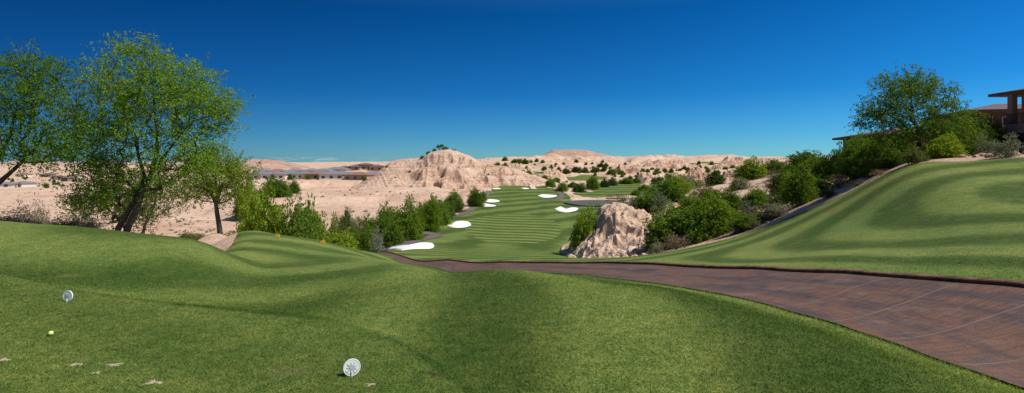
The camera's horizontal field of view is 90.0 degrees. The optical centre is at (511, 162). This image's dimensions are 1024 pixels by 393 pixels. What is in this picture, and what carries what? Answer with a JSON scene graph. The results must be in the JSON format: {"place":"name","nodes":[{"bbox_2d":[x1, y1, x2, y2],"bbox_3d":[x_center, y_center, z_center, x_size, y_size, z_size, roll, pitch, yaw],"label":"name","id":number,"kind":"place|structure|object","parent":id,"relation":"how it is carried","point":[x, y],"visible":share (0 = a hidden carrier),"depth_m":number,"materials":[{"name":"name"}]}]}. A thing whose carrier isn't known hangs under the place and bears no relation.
{"place":"outdoors","nodes":[
{"label":"outdoors","id":0,"kind":"place"},
{"bbox_2d":[225,159,309,168],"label":"desert hill","id":1,"kind":"structure","parent":0,"point":[270,164],"depth_m":856.41,"materials":[{"name":"beige sand"}]},
{"bbox_2d":[385,211,469,249],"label":"cart path","id":2,"kind":"structure","parent":0,"point":[431,235],"depth_m":84.43,"materials":[{"name":"grey concrete"}]},
{"bbox_2d":[0,153,1023,392],"bbox_3d":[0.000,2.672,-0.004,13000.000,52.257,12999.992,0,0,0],"label":"ground","id":3,"kind":"structure","parent":0,"point":[934,204],"depth_m":9.43,"materials":[{"name":"green plant"}]},
{"bbox_2d":[4,195,46,223],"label":"desert shrub","id":4,"kind":"object","parent":3,"relation":"on","point":[28,214],"visible":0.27,"depth_m":18.45,"materials":[{"name":"grey plant"}]},
{"bbox_2d":[14,181,36,186],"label":"house","id":5,"kind":"structure","parent":3,"relation":"on","point":[26,184],"depth_m":327.83,"materials":[{"name":"white paint"}]},
{"bbox_2d":[17,198,51,223],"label":"desert shrub","id":6,"kind":"object","parent":3,"relation":"on","point":[37,212],"visible":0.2,"depth_m":19.03,"materials":[{"name":"grey plant"}]},
{"bbox_2d":[0,37,109,194],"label":"mesquite tree","id":7,"kind":"object","parent":3,"relation":"on","point":[24,86],"visible":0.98,"depth_m":14.95,"materials":[{"name":"green plant"}]},
{"bbox_2d":[56,166,194,233],"bbox_3d":[-15.258,1.595,20.241,4.942,2.983,3.183,0,0,0],"label":"desert shrub","id":8,"kind":"object","parent":3,"relation":"on","point":[142,212],"visible":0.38,"depth_m":20.11,"materials":[{"name":"green plant"}]},
{"bbox_2d":[42,28,255,231],"bbox_3d":[-11.490,-0.864,16.501,6.668,6.775,3.755,0,0,0],"label":"mesquite tree","id":9,"kind":"object","parent":3,"relation":"on","point":[168,90],"visible":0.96,"depth_m":16.23,"materials":[{"name":"green plant"}]},
{"bbox_2d":[178,229,201,238],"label":"desert shrub","id":10,"kind":"object","parent":3,"relation":"on","point":[187,234],"visible":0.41,"depth_m":39.95,"materials":[{"name":"green plant"}]},
{"bbox_2d":[165,139,264,233],"bbox_3d":[-20.386,1.686,35.172,6.386,6.869,4.814,0,0,0],"label":"palo verde tree","id":11,"kind":"object","parent":3,"relation":"on","point":[210,188],"visible":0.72,"depth_m":34.71,"materials":[{"name":"green plant"}]},
{"bbox_2d":[228,182,260,219],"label":"desert shrub","id":12,"kind":"object","parent":3,"relation":"on","point":[235,212],"visible":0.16,"depth_m":148.29,"materials":[{"name":"green plant"}]},
{"bbox_2d":[229,183,265,234],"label":"desert shrub","id":13,"kind":"object","parent":3,"relation":"on","point":[244,227],"visible":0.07,"depth_m":46.59,"materials":[{"name":"green plant"}]},
{"bbox_2d":[247,182,288,233],"bbox_3d":[-21.544,7.413,45.754,5.411,11.652,5.841,0,0,13],"label":"desert shrub","id":14,"kind":"object","parent":3,"relation":"on","point":[272,222],"visible":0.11,"depth_m":45.30,"materials":[{"name":"green plant"}]},
{"bbox_2d":[260,171,289,178],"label":"house","id":15,"kind":"structure","parent":3,"relation":"on","point":[284,175],"depth_m":313.69,"materials":[{"name":"white paint"}]},
{"bbox_2d":[258,176,294,197],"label":"desert shrub","id":16,"kind":"object","parent":3,"relation":"on","point":[282,189],"visible":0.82,"depth_m":203.42,"materials":[{"name":"green plant"}]},
{"bbox_2d":[288,177,301,193],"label":"desert shrub","id":17,"kind":"object","parent":3,"relation":"on","point":[296,188],"visible":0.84,"depth_m":229.28,"materials":[{"name":"green plant"}]},
{"bbox_2d":[275,194,323,239],"bbox_3d":[-18.262,7.039,43.905,4.302,9.023,5.092,0,0,-34],"label":"desert shrub","id":18,"kind":"object","parent":3,"relation":"on","point":[302,228],"visible":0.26,"depth_m":43.72,"materials":[{"name":"green plant"}]},
{"bbox_2d":[301,191,330,237],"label":"desert shrub","id":19,"kind":"object","parent":3,"relation":"on","point":[319,215],"visible":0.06,"depth_m":46.77,"materials":[{"name":"green plant"}]},
{"bbox_2d":[318,171,343,179],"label":"house","id":20,"kind":"structure","parent":3,"relation":"on","point":[332,175],"depth_m":308.19,"materials":[{"name":"white paint"}]},
{"bbox_2d":[328,210,339,238],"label":"desert shrub","id":21,"kind":"object","parent":3,"relation":"on","point":[333,223],"visible":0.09,"depth_m":58.09,"materials":[{"name":"green plant"}]},
{"bbox_2d":[323,227,359,248],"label":"desert shrub","id":22,"kind":"object","parent":3,"relation":"on","point":[346,240],"visible":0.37,"depth_m":33.29,"materials":[{"name":"green plant"}]},
{"bbox_2d":[338,206,352,230],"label":"desert shrub","id":23,"kind":"object","parent":3,"relation":"on","point":[347,214],"visible":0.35,"depth_m":99.49,"materials":[{"name":"green plant"}]},
{"bbox_2d":[343,172,374,179],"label":"house","id":24,"kind":"structure","parent":3,"relation":"on","point":[355,176],"depth_m":304.13,"materials":[{"name":"beige paint"}]},
{"bbox_2d":[354,221,375,252],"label":"desert shrub","id":25,"kind":"object","parent":3,"relation":"on","point":[364,237],"visible":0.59,"depth_m":61.44,"materials":[{"name":"green plant"}]},
{"bbox_2d":[361,213,378,232],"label":"desert shrub","id":26,"kind":"object","parent":3,"relation":"on","point":[371,222],"visible":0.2,"depth_m":84.61,"materials":[{"name":"green plant"}]},
{"bbox_2d":[370,225,385,252],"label":"desert shrub","id":27,"kind":"object","parent":3,"relation":"on","point":[378,240],"visible":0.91,"depth_m":59.81,"materials":[{"name":"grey plant"}]},
{"bbox_2d":[371,211,392,242],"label":"desert shrub","id":28,"kind":"object","parent":3,"relation":"on","point":[382,223],"visible":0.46,"depth_m":79.27,"materials":[{"name":"green plant"}]},
{"bbox_2d":[376,200,398,225],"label":"desert shrub","id":29,"kind":"object","parent":3,"relation":"on","point":[392,213],"visible":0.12,"depth_m":94.35,"materials":[{"name":"green plant"}]},
{"bbox_2d":[382,216,405,246],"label":"desert shrub","id":30,"kind":"object","parent":3,"relation":"on","point":[393,235],"visible":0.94,"depth_m":65.38,"materials":[{"name":"green plant"}]},
{"bbox_2d":[0,156,812,234],"bbox_3d":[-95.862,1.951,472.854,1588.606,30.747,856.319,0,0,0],"label":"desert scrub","id":31,"kind":"object","parent":3,"relation":"on","point":[61,213],"visible":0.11,"depth_m":157.91,"materials":[{"name":"plant"}]},
{"bbox_2d":[396,194,425,241],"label":"desert shrub","id":32,"kind":"object","parent":3,"relation":"on","point":[411,224],"visible":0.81,"depth_m":74.19,"materials":[{"name":"green plant"}]},
{"bbox_2d":[388,242,433,249],"bbox_3d":[-11.447,9.439,58.150,5.361,2.417,19.368,0,0,-10],"label":"sand bunker","id":33,"kind":"object","parent":3,"relation":"on","point":[423,245],"visible":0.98,"depth_m":54.42},
{"bbox_2d":[420,192,445,231],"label":"desert shrub","id":34,"kind":"object","parent":3,"relation":"on","point":[431,221],"visible":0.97,"depth_m":97.10,"materials":[{"name":"green plant"}]},
{"bbox_2d":[434,200,451,225],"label":"desert shrub","id":35,"kind":"object","parent":3,"relation":"on","point":[447,219],"visible":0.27,"depth_m":111.50,"materials":[{"name":"green plant"}]},
{"bbox_2d":[348,149,556,190],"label":"rock hill","id":36,"kind":"structure","parent":3,"relation":"on","point":[460,170],"depth_m":264.59,"materials":[{"name":"beige stone"}]},
{"bbox_2d":[443,188,464,207],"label":"desert shrub","id":37,"kind":"object","parent":3,"relation":"on","point":[453,197],"visible":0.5,"depth_m":148.99,"materials":[{"name":"green plant"}]},
{"bbox_2d":[447,221,470,227],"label":"sand bunker","id":38,"kind":"object","parent":3,"relation":"on","point":[458,224],"visible":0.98,"depth_m":112.73},
{"bbox_2d":[466,186,484,206],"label":"desert shrub","id":39,"kind":"object","parent":3,"relation":"on","point":[475,199],"visible":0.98,"depth_m":163.42,"materials":[{"name":"green plant"}]},
{"bbox_2d":[0,226,1023,392],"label":"turf grass","id":40,"kind":"structure","parent":3,"relation":"on","point":[860,343],"depth_m":4.93,"materials":[{"name":"green plant"}]},
{"bbox_2d":[343,359,360,376],"bbox_3d":[-1.242,1.625,3.971,0.132,0.210,0.040,0,0,-22],"label":"tee marker","id":41,"kind":"object","parent":40,"relation":"on","point":[351,367],"visible":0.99,"depth_m":3.96,"materials":[{"name":"white plastic"}]},
{"bbox_2d":[507,163,534,172],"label":"rock outcrop","id":42,"kind":"object","parent":3,"relation":"on","point":[518,166],"visible":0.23,"depth_m":395.30,"materials":[{"name":"stone"}]},
{"bbox_2d":[538,170,568,180],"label":"rock outcrop","id":43,"kind":"object","parent":3,"relation":"on","point":[553,174],"visible":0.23,"depth_m":314.82,"materials":[{"name":"stone"}]},
{"bbox_2d":[541,149,608,156],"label":"mesa","id":44,"kind":"structure","parent":3,"relation":"on","point":[573,152],"depth_m":1432.26,"materials":[{"name":"beige stone"}]},
{"bbox_2d":[572,182,586,192],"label":"tree","id":45,"kind":"object","parent":3,"relation":"on","point":[579,188],"visible":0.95,"depth_m":240.91,"materials":[{"name":"green plant"}]},
{"bbox_2d":[568,202,601,251],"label":"desert shrub","id":46,"kind":"object","parent":3,"relation":"on","point":[585,226],"visible":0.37,"depth_m":53.75,"materials":[{"name":"green plant"}]},
{"bbox_2d":[586,174,600,189],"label":"tree","id":47,"kind":"object","parent":3,"relation":"on","point":[593,183],"visible":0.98,"depth_m":256.26,"materials":[{"name":"green plant"}]},
{"bbox_2d":[559,202,657,257],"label":"rock bluff","id":48,"kind":"structure","parent":3,"relation":"on","point":[618,231],"depth_m":50.28,"materials":[{"name":"beige stone"}]},
{"bbox_2d":[607,164,644,173],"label":"rock outcrop","id":49,"kind":"object","parent":3,"relation":"on","point":[634,169],"visible":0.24,"depth_m":413.81,"materials":[{"name":"stone"}]},
{"bbox_2d":[636,172,664,182],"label":"rock outcrop","id":50,"kind":"object","parent":3,"relation":"on","point":[643,177],"visible":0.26,"depth_m":308.11,"materials":[{"name":"stone"}]},
{"bbox_2d":[632,186,669,211],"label":"desert shrub","id":51,"kind":"object","parent":3,"relation":"on","point":[650,194],"visible":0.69,"depth_m":55.18,"materials":[{"name":"green plant"}]},
{"bbox_2d":[643,234,665,251],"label":"desert shrub","id":52,"kind":"object","parent":3,"relation":"on","point":[653,242],"visible":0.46,"depth_m":41.75,"materials":[{"name":"green plant"}]},
{"bbox_2d":[646,241,664,253],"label":"desert shrub","id":53,"kind":"object","parent":3,"relation":"on","point":[656,250],"visible":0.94,"depth_m":39.94,"materials":[{"name":"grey plant"}]},
{"bbox_2d":[645,188,671,212],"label":"desert shrub","id":54,"kind":"object","parent":3,"relation":"on","point":[651,208],"visible":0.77,"depth_m":54.27,"materials":[{"name":"green plant"}]},
{"bbox_2d":[647,177,686,200],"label":"desert shrub","id":55,"kind":"object","parent":3,"relation":"on","point":[670,190],"visible":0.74,"depth_m":56.94,"materials":[{"name":"green plant"}]},
{"bbox_2d":[642,159,692,168],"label":"rock outcrop","id":56,"kind":"object","parent":3,"relation":"on","point":[666,164],"visible":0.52,"depth_m":491.72,"materials":[{"name":"beige stone"}]},
{"bbox_2d":[638,201,701,252],"bbox_3d":[13.294,5.459,42.880,5.881,4.488,4.969,0,0,-27],"label":"desert shrub","id":57,"kind":"object","parent":3,"relation":"on","point":[663,225],"visible":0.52,"depth_m":42.17,"materials":[{"name":"green plant"}]},
{"bbox_2d":[662,232,690,250],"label":"desert shrub","id":58,"kind":"object","parent":3,"relation":"on","point":[673,237],"visible":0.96,"depth_m":38.93,"materials":[{"name":"grey plant"}]},
{"bbox_2d":[661,172,695,193],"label":"desert shrub","id":59,"kind":"object","parent":3,"relation":"on","point":[685,186],"visible":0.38,"depth_m":61.19,"materials":[{"name":"green plant"}]},
{"bbox_2d":[676,193,697,209],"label":"desert shrub","id":60,"kind":"object","parent":3,"relation":"on","point":[686,202],"visible":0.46,"depth_m":53.03,"materials":[{"name":"green plant"}]},
{"bbox_2d":[677,166,707,180],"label":"rock outcrop","id":61,"kind":"object","parent":3,"relation":"on","point":[697,171],"visible":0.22,"depth_m":329.62,"materials":[{"name":"beige stone"}]},
{"bbox_2d":[670,203,724,245],"bbox_3d":[14.838,5.195,42.129,4.107,3.823,4.860,0,0,-10],"label":"desert shrub","id":62,"kind":"object","parent":3,"relation":"on","point":[697,236],"visible":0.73,"depth_m":40.96,"materials":[{"name":"green plant"}]},
{"bbox_2d":[382,251,1023,287],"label":"kerb","id":63,"kind":"structure","parent":3,"relation":"on","point":[1001,282],"depth_m":10.74,"materials":[{"name":"concrete"}]},
{"bbox_2d":[689,188,717,213],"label":"desert shrub","id":64,"kind":"object","parent":3,"relation":"on","point":[702,198],"visible":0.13,"depth_m":46.77,"materials":[{"name":"green plant"}]},
{"bbox_2d":[694,184,721,196],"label":"desert shrub","id":65,"kind":"object","parent":3,"relation":"on","point":[706,191],"visible":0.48,"depth_m":57.88,"materials":[{"name":"green plant"}]},
{"bbox_2d":[703,166,725,186],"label":"desert shrub","id":66,"kind":"object","parent":3,"relation":"on","point":[715,179],"visible":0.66,"depth_m":74.62,"materials":[{"name":"green plant"}]},
{"bbox_2d":[696,190,744,237],"bbox_3d":[16.784,4.426,41.996,4.513,4.478,4.180,0,0,-26],"label":"desert shrub","id":67,"kind":"object","parent":3,"relation":"on","point":[719,209],"visible":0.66,"depth_m":41.19,"materials":[{"name":"green plant"}]},
{"bbox_2d":[721,168,735,182],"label":"rock outcrop","id":68,"kind":"object","parent":3,"relation":"on","point":[727,177],"visible":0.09,"depth_m":296.64,"materials":[{"name":"stone"}]},
{"bbox_2d":[716,187,742,209],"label":"desert shrub","id":69,"kind":"object","parent":3,"relation":"on","point":[732,198],"visible":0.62,"depth_m":51.11,"materials":[{"name":"green plant"}]},
{"bbox_2d":[711,155,764,168],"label":"rock outcrop","id":70,"kind":"object","parent":3,"relation":"on","point":[728,160],"visible":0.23,"depth_m":442.25,"materials":[{"name":"beige stone"}]},
{"bbox_2d":[727,176,754,189],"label":"desert shrub","id":71,"kind":"object","parent":3,"relation":"on","point":[744,182],"visible":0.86,"depth_m":59.57,"materials":[{"name":"green plant"}]},
{"bbox_2d":[725,212,762,232],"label":"desert shrub","id":72,"kind":"object","parent":3,"relation":"on","point":[741,224],"visible":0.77,"depth_m":37.80,"materials":[{"name":"green plant"}]},
{"bbox_2d":[736,199,758,215],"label":"desert shrub","id":73,"kind":"object","parent":3,"relation":"on","point":[749,209],"visible":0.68,"depth_m":44.74,"materials":[{"name":"green plant"}]},
{"bbox_2d":[729,156,773,180],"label":"desert shrub","id":74,"kind":"object","parent":3,"relation":"on","point":[749,170],"visible":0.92,"depth_m":65.09,"materials":[{"name":"green plant"}]},
{"bbox_2d":[738,185,770,210],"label":"desert shrub","id":75,"kind":"object","parent":3,"relation":"on","point":[756,197],"visible":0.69,"depth_m":47.48,"materials":[{"name":"green plant"}]},
{"bbox_2d":[751,208,776,221],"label":"desert shrub","id":76,"kind":"object","parent":3,"relation":"on","point":[759,212],"visible":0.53,"depth_m":37.81,"materials":[{"name":"green plant"}]},
{"bbox_2d":[762,158,784,173],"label":"desert shrub","id":77,"kind":"object","parent":3,"relation":"on","point":[778,165],"visible":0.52,"depth_m":69.26,"materials":[{"name":"green plant"}]},
{"bbox_2d":[763,170,785,193],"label":"desert shrub","id":78,"kind":"object","parent":3,"relation":"on","point":[776,181],"visible":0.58,"depth_m":51.86,"materials":[{"name":"green plant"}]},
{"bbox_2d":[761,202,790,216],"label":"desert shrub","id":79,"kind":"object","parent":3,"relation":"on","point":[782,208],"visible":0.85,"depth_m":36.94,"materials":[{"name":"green plant"}]},
{"bbox_2d":[766,192,788,206],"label":"desert shrub","id":80,"kind":"object","parent":3,"relation":"on","point":[774,198],"visible":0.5,"depth_m":42.50,"materials":[{"name":"green plant"}]},
{"bbox_2d":[779,162,801,180],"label":"desert shrub","id":81,"kind":"object","parent":3,"relation":"on","point":[791,167],"visible":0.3,"depth_m":56.43,"materials":[{"name":"green plant"}]},
{"bbox_2d":[777,163,821,206],"bbox_3d":[21.476,1.823,38.111,2.585,3.773,2.864,0,0,-36],"label":"desert shrub","id":82,"kind":"object","parent":3,"relation":"on","point":[800,191],"visible":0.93,"depth_m":37.72,"materials":[{"name":"green plant"}]},
{"bbox_2d":[783,149,827,166],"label":"desert shrub","id":83,"kind":"object","parent":3,"relation":"on","point":[797,159],"visible":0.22,"depth_m":59.73,"materials":[{"name":"green plant"}]},
{"bbox_2d":[807,153,826,178],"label":"desert shrub","id":84,"kind":"object","parent":3,"relation":"on","point":[814,167],"visible":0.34,"depth_m":51.89,"materials":[{"name":"green plant"}]},
{"bbox_2d":[810,174,834,190],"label":"desert shrub","id":85,"kind":"object","parent":3,"relation":"on","point":[819,181],"visible":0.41,"depth_m":39.42,"materials":[{"name":"green plant"}]},
{"bbox_2d":[817,188,836,197],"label":"desert shrub","id":86,"kind":"object","parent":3,"relation":"on","point":[826,193],"visible":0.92,"depth_m":34.34,"materials":[{"name":"green plant"}]},
{"bbox_2d":[814,148,843,179],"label":"desert shrub","id":87,"kind":"object","parent":3,"relation":"on","point":[827,164],"visible":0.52,"depth_m":44.80,"materials":[{"name":"green plant"}]},
{"bbox_2d":[822,173,849,188],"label":"desert shrub","id":88,"kind":"object","parent":3,"relation":"on","point":[838,184],"visible":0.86,"depth_m":36.97,"materials":[{"name":"green plant"}]},
{"bbox_2d":[831,138,870,182],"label":"desert shrub","id":89,"kind":"object","parent":3,"relation":"on","point":[851,157],"visible":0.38,"depth_m":37.87,"materials":[{"name":"green plant"}]},
{"bbox_2d":[841,130,870,159],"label":"desert shrub","id":90,"kind":"object","parent":3,"relation":"on","point":[859,139],"visible":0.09,"depth_m":46.71,"materials":[{"name":"green plant"}]},
{"bbox_2d":[848,156,883,175],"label":"desert shrub","id":91,"kind":"object","parent":3,"relation":"on","point":[869,163],"visible":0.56,"depth_m":34.91,"materials":[{"name":"green plant"}]},
{"bbox_2d":[856,167,881,177],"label":"desert shrub","id":92,"kind":"object","parent":3,"relation":"on","point":[868,171],"visible":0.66,"depth_m":33.88,"materials":[{"name":"green plant"}]},
{"bbox_2d":[850,132,903,168],"bbox_3d":[25.806,-0.599,36.077,3.256,3.228,2.938,0,0,-13],"label":"desert shrub","id":93,"kind":"object","parent":3,"relation":"on","point":[867,152],"visible":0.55,"depth_m":35.66,"materials":[{"name":"green plant"}]},
{"bbox_2d":[875,158,902,169],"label":"desert shrub","id":94,"kind":"object","parent":3,"relation":"on","point":[887,165],"visible":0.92,"depth_m":32.81,"materials":[{"name":"green plant"}]},
{"bbox_2d":[832,128,961,149],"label":"clubhouse","id":95,"kind":"structure","parent":3,"relation":"on","point":[847,138],"depth_m":50.28,"materials":[{"name":"paint"}]},
{"bbox_2d":[883,130,913,160],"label":"desert shrub","id":96,"kind":"object","parent":3,"relation":"on","point":[894,141],"visible":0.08,"depth_m":36.48,"materials":[{"name":"green plant"}]},
{"bbox_2d":[897,146,929,164],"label":"desert shrub","id":97,"kind":"object","parent":3,"relation":"on","point":[915,156],"visible":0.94,"depth_m":29.85,"materials":[{"name":"green plant"}]},
{"bbox_2d":[843,61,990,158],"bbox_3d":[25.961,-3.401,33.015,8.719,6.640,4.284,0,0,0],"label":"mesquite tree","id":98,"kind":"object","parent":3,"relation":"on","point":[934,127],"visible":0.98,"depth_m":32.52,"materials":[{"name":"green plant"}]},
{"bbox_2d":[922,132,969,158],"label":"desert shrub","id":99,"kind":"object","parent":3,"relation":"on","point":[941,148],"visible":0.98,"depth_m":30.25,"materials":[{"name":"green plant"}]},
{"bbox_2d":[921,104,1020,130],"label":"clubhouse","id":100,"kind":"structure","parent":3,"relation":"on","point":[998,111],"depth_m":46.78,"materials":[{"name":"paint"}]},
{"bbox_2d":[961,138,981,155],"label":"desert shrub","id":101,"kind":"object","parent":3,"relation":"on","point":[972,152],"visible":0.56,"depth_m":35.75,"materials":[{"name":"green plant"}]},
{"bbox_2d":[960,112,998,152],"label":"desert shrub","id":102,"kind":"object","parent":3,"relation":"on","point":[990,135],"visible":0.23,"depth_m":37.59,"materials":[{"name":"green plant"}]},
{"bbox_2d":[972,132,997,153],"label":"desert shrub","id":103,"kind":"object","parent":3,"relation":"on","point":[986,150],"visible":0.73,"depth_m":29.98,"materials":[{"name":"green plant"}]},
{"bbox_2d":[989,115,1013,150],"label":"desert shrub","id":104,"kind":"object","parent":3,"relation":"on","point":[997,129],"visible":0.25,"depth_m":39.54,"materials":[{"name":"green plant"}]},
{"bbox_2d":[988,88,1023,152],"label":"house","id":105,"kind":"structure","parent":3,"relation":"on","point":[1012,124],"depth_m":39.50,"materials":[{"name":"paint"}]},
{"bbox_2d":[1014,131,1023,146],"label":"window","id":106,"kind":"structure","parent":105,"relation":"in","point":[1020,134],"depth_m":38.73,"materials":[{"name":"black glass"}]},
{"bbox_2d":[989,132,1023,158],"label":"desert shrub","id":107,"kind":"object","parent":3,"relation":"on","point":[1003,151],"visible":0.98,"depth_m":26.40,"materials":[{"name":"green plant"}]},
{"bbox_2d":[0,0,1023,161],"label":"sky","id":108,"kind":"structure","parent":0,"point":[330,80],"materials":[{"name":"blue"}]},
{"bbox_2d":[564,200,626,205],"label":"pond water","id":109,"kind":"structure","parent":0,"point":[592,202],"depth_m":186.66,"materials":[{"name":"liquid"}]},
{"bbox_2d":[379,252,1023,386],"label":"road","id":110,"kind":"structure","parent":0,"point":[977,327],"depth_m":7.79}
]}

